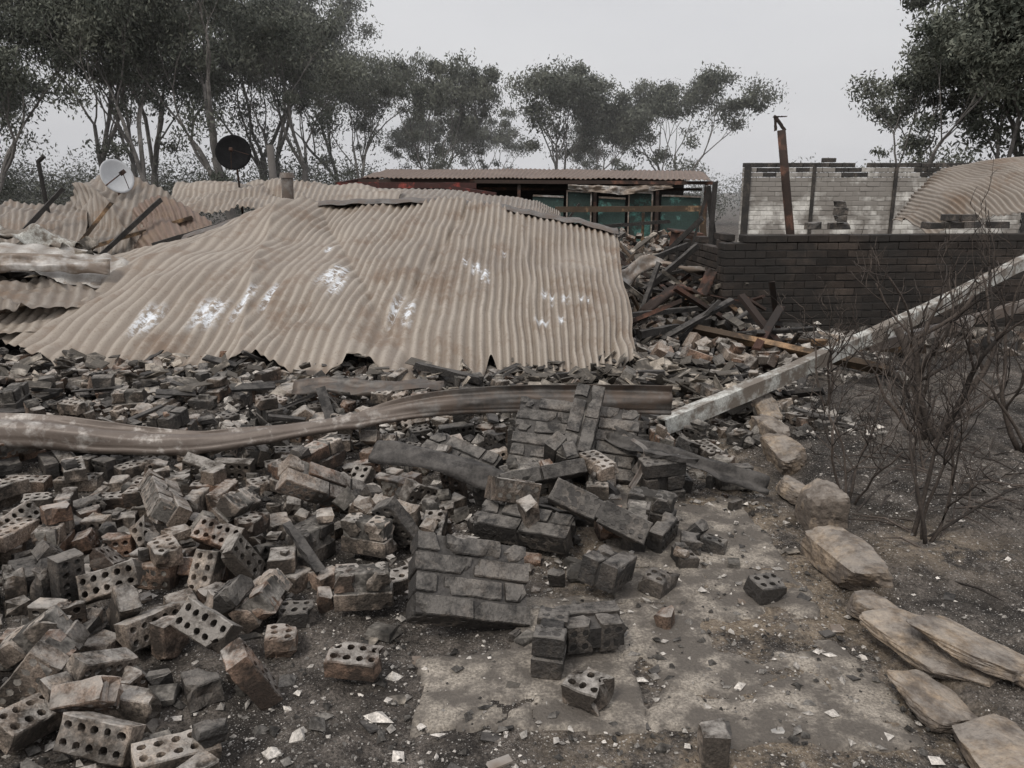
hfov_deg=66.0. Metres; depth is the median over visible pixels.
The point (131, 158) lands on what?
gum tree
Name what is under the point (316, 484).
broken brickwork chunk
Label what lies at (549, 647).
broken brickwork chunk
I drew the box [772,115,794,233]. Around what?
leaning steel post
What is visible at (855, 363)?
fallen timber plank
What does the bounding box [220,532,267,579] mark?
hollow brick
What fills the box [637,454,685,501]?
broken brickwork chunk
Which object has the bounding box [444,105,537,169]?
gum tree
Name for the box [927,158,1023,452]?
burnt shrub
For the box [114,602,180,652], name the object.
hollow brick
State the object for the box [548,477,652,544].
broken brickwork chunk
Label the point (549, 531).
broken brickwork chunk
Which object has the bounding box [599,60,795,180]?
gum tree
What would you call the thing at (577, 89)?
gum tree
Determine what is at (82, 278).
crumpled roof sheet
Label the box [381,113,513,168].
gum tree
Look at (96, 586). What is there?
hollow brick
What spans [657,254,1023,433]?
painted steel beam
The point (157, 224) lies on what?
fallen roof sheet
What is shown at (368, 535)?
broken brickwork chunk
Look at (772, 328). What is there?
debris shards
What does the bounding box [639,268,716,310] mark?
twisted metal strip
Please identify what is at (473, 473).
twisted metal strip
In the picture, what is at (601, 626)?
broken brickwork chunk
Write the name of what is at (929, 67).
gum tree
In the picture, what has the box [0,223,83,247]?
torn plastic sheet
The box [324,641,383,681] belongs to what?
hollow brick
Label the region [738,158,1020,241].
white brick wall
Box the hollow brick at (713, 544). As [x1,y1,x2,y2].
[701,533,727,554]
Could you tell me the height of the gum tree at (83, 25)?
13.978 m
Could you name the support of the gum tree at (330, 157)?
on the ground
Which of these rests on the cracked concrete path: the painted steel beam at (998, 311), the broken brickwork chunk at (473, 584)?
the broken brickwork chunk at (473, 584)
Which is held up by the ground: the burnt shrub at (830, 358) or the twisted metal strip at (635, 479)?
the burnt shrub at (830, 358)
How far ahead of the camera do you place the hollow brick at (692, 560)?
3.52 m
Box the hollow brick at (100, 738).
[53,711,145,766]
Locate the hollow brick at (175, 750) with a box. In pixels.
[130,729,221,767]
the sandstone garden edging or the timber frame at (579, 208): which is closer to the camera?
the sandstone garden edging
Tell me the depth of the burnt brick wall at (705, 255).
9.99 m
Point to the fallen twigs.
(964, 511)
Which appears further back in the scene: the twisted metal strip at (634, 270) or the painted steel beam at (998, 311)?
the twisted metal strip at (634, 270)
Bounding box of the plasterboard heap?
[0,234,98,280]
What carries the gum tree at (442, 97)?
on the ground
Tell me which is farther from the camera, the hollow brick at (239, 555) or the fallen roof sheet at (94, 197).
the fallen roof sheet at (94, 197)
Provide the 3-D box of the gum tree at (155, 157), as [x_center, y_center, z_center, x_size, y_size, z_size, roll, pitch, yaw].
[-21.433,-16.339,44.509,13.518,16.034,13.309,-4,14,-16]
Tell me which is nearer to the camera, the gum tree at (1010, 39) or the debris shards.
the debris shards
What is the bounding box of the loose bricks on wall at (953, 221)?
[804,200,1009,229]
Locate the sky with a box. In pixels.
[0,0,1023,192]
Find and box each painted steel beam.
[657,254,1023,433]
[864,299,1023,352]
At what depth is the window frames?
22.88 m
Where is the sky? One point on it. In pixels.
(815, 47)
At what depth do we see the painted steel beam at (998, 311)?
6.98 m
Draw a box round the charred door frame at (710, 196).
[691,181,717,245]
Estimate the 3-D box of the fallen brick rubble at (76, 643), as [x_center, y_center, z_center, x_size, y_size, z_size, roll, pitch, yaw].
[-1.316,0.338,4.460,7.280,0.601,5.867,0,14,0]
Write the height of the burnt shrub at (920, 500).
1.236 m
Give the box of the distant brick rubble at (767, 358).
[0,227,1023,393]
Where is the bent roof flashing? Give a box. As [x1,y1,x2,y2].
[0,253,110,274]
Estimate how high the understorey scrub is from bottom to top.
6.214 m
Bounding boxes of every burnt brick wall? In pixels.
[664,232,734,302]
[715,233,1023,330]
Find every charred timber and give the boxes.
[22,187,217,253]
[412,216,716,383]
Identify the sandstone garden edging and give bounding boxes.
[741,380,1023,767]
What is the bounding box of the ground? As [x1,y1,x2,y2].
[0,193,1023,767]
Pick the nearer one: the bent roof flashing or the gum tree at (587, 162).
the bent roof flashing
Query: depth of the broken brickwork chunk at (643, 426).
4.87 m
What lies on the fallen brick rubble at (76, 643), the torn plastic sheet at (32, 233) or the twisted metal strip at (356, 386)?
the twisted metal strip at (356, 386)
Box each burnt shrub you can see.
[765,272,895,405]
[796,282,958,504]
[820,210,1023,441]
[871,321,1004,468]
[875,279,1023,544]
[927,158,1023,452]
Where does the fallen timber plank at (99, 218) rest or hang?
on the debris mound
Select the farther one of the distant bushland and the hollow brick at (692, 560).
the distant bushland
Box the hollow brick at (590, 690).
[561,668,614,716]
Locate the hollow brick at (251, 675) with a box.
[220,637,282,710]
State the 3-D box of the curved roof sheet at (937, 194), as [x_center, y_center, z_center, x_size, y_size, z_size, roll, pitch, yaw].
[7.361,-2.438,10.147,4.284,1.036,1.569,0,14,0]
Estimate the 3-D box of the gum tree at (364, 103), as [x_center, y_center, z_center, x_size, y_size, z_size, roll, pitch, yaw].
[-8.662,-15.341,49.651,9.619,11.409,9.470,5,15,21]
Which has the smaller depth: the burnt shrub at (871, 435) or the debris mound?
the burnt shrub at (871, 435)
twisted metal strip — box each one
[292,376,444,395]
[368,440,504,489]
[603,426,769,494]
[622,255,704,284]
[628,438,647,488]
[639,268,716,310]
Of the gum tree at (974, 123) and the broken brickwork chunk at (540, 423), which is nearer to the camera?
the broken brickwork chunk at (540, 423)
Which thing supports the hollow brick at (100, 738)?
on the ground
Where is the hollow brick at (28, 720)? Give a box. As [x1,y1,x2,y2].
[0,692,62,754]
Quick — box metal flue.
[279,172,294,198]
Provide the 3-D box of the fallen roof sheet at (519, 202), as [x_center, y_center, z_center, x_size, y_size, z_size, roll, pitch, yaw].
[-1.297,-3.683,16.070,4.607,0.687,5.177,0,14,0]
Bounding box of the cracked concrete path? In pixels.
[410,483,925,752]
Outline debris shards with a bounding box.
[0,232,955,767]
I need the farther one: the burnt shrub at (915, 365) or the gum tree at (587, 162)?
the gum tree at (587, 162)
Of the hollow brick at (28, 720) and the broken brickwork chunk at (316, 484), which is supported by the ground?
the hollow brick at (28, 720)
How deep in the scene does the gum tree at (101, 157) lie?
37.69 m
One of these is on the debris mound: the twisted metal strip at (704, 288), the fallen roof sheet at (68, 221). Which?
the fallen roof sheet at (68, 221)
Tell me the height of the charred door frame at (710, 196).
1.831 m
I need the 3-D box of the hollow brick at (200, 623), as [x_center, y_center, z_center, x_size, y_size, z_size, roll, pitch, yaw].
[-1.097,0.872,2.837,0.252,0.173,0.130,7,16,28]
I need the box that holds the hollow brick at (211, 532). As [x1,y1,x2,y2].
[190,515,250,549]
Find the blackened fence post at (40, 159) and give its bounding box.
[36,155,49,212]
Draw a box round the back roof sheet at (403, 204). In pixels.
[188,202,603,237]
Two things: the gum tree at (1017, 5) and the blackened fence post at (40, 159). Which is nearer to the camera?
the blackened fence post at (40, 159)
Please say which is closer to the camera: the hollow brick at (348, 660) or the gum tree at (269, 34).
the hollow brick at (348, 660)
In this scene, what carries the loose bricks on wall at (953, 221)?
on the burnt brick wall at (788, 264)
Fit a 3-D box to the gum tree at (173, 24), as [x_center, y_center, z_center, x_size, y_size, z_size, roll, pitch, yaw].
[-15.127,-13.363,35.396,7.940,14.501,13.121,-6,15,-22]
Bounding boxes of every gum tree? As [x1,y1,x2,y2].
[0,0,91,198]
[0,0,178,168]
[0,0,260,182]
[0,11,56,131]
[0,41,38,146]
[43,19,189,176]
[62,0,245,186]
[81,0,244,219]
[166,0,383,179]
[199,0,352,177]
[219,0,373,181]
[242,15,373,180]
[290,46,438,178]
[357,47,512,169]
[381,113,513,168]
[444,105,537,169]
[498,54,672,170]
[562,98,637,169]
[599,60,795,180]
[842,5,1023,172]
[898,0,1023,232]
[935,0,1023,158]
[957,0,1022,51]
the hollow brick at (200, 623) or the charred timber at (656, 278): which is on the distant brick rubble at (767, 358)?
the charred timber at (656, 278)
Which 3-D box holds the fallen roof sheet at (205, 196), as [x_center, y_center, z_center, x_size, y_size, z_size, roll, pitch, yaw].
[-4.506,-3.477,14.644,5.002,0.766,3.979,0,14,0]
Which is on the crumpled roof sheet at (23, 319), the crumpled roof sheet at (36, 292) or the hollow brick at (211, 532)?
the crumpled roof sheet at (36, 292)
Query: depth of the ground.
3.09 m
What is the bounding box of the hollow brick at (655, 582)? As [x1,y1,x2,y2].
[637,567,679,598]
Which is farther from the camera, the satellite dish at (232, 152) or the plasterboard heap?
the satellite dish at (232, 152)
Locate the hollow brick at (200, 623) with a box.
[170,596,242,654]
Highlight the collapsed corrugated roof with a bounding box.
[181,197,618,238]
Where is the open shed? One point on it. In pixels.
(553, 188)
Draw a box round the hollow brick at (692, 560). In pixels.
[670,545,699,567]
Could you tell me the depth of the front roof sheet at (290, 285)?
7.50 m
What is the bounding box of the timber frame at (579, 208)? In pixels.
[555,203,706,252]
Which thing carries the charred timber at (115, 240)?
on the debris mound
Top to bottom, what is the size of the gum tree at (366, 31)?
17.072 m
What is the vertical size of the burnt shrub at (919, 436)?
0.920 m
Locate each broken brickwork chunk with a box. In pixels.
[275,454,366,514]
[333,561,392,611]
[340,512,396,558]
[406,530,530,629]
[421,432,503,468]
[473,499,576,554]
[496,458,586,484]
[506,396,639,484]
[530,605,569,679]
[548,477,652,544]
[555,601,627,654]
[577,544,636,593]
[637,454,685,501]
[638,421,648,440]
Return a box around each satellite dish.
[99,159,133,195]
[215,135,250,213]
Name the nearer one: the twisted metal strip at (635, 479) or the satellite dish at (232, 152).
the twisted metal strip at (635, 479)
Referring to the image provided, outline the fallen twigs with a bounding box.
[830,390,1023,601]
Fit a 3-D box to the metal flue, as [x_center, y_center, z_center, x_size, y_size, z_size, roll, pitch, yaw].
[-3.480,-2.711,12.308,0.236,1.142,0.236,0,14,0]
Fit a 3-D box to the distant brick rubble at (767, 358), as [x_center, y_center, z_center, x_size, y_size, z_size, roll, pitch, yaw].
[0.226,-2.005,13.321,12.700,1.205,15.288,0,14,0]
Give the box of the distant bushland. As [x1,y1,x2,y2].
[0,153,991,207]
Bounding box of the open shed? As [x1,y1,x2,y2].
[335,168,712,249]
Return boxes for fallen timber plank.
[80,202,192,247]
[672,319,925,376]
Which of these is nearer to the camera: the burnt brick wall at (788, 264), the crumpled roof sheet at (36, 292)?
the crumpled roof sheet at (36, 292)
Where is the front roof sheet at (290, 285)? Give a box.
[0,195,636,380]
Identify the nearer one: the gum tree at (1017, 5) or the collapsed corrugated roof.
the collapsed corrugated roof
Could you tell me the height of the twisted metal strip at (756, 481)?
0.262 m
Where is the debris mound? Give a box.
[0,253,116,345]
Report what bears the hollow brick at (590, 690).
on the cracked concrete path
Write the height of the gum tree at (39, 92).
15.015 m
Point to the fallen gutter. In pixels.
(48, 432)
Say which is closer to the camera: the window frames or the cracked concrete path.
the cracked concrete path
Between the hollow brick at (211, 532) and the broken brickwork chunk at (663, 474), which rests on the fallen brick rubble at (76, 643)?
the hollow brick at (211, 532)
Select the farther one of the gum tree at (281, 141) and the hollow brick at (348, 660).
the gum tree at (281, 141)
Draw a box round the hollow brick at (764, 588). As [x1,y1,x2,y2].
[743,572,786,604]
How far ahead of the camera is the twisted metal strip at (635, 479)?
4.15 m
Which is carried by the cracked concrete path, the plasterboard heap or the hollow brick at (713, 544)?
the hollow brick at (713, 544)
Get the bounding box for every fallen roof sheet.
[0,199,87,243]
[66,175,178,254]
[132,195,211,248]
[171,178,403,213]
[378,188,559,215]
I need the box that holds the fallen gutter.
[0,384,672,455]
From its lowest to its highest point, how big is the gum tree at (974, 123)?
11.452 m
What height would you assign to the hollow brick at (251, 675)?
0.244 m
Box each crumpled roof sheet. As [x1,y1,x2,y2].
[0,242,129,287]
[0,276,104,311]
[0,306,62,333]
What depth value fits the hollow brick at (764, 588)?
3.24 m
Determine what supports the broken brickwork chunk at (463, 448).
on the ground
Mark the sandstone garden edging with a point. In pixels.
(927, 646)
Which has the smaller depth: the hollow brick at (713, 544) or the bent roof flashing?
the hollow brick at (713, 544)
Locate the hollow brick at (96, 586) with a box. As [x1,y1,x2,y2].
[76,559,142,604]
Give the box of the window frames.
[533,190,701,233]
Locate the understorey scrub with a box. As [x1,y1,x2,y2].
[0,128,1022,229]
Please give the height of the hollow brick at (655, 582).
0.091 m
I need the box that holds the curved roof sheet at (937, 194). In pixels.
[892,156,1023,232]
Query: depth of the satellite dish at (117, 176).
11.78 m
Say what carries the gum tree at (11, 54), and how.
on the ground
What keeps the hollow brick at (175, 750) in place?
on the ground
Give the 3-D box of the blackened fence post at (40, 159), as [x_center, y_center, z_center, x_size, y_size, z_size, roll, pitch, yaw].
[-6.897,-2.250,11.803,0.163,2.283,0.068,0,14,0]
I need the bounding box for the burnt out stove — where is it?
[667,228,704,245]
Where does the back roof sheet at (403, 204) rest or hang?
on the distant brick rubble at (767, 358)
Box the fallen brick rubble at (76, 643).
[0,347,858,767]
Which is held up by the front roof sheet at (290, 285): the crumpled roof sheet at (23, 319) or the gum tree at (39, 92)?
the crumpled roof sheet at (23, 319)
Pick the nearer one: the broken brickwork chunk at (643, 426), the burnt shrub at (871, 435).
the burnt shrub at (871, 435)
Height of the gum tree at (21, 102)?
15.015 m
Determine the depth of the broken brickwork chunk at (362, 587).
3.14 m
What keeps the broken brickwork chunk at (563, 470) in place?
on the ground

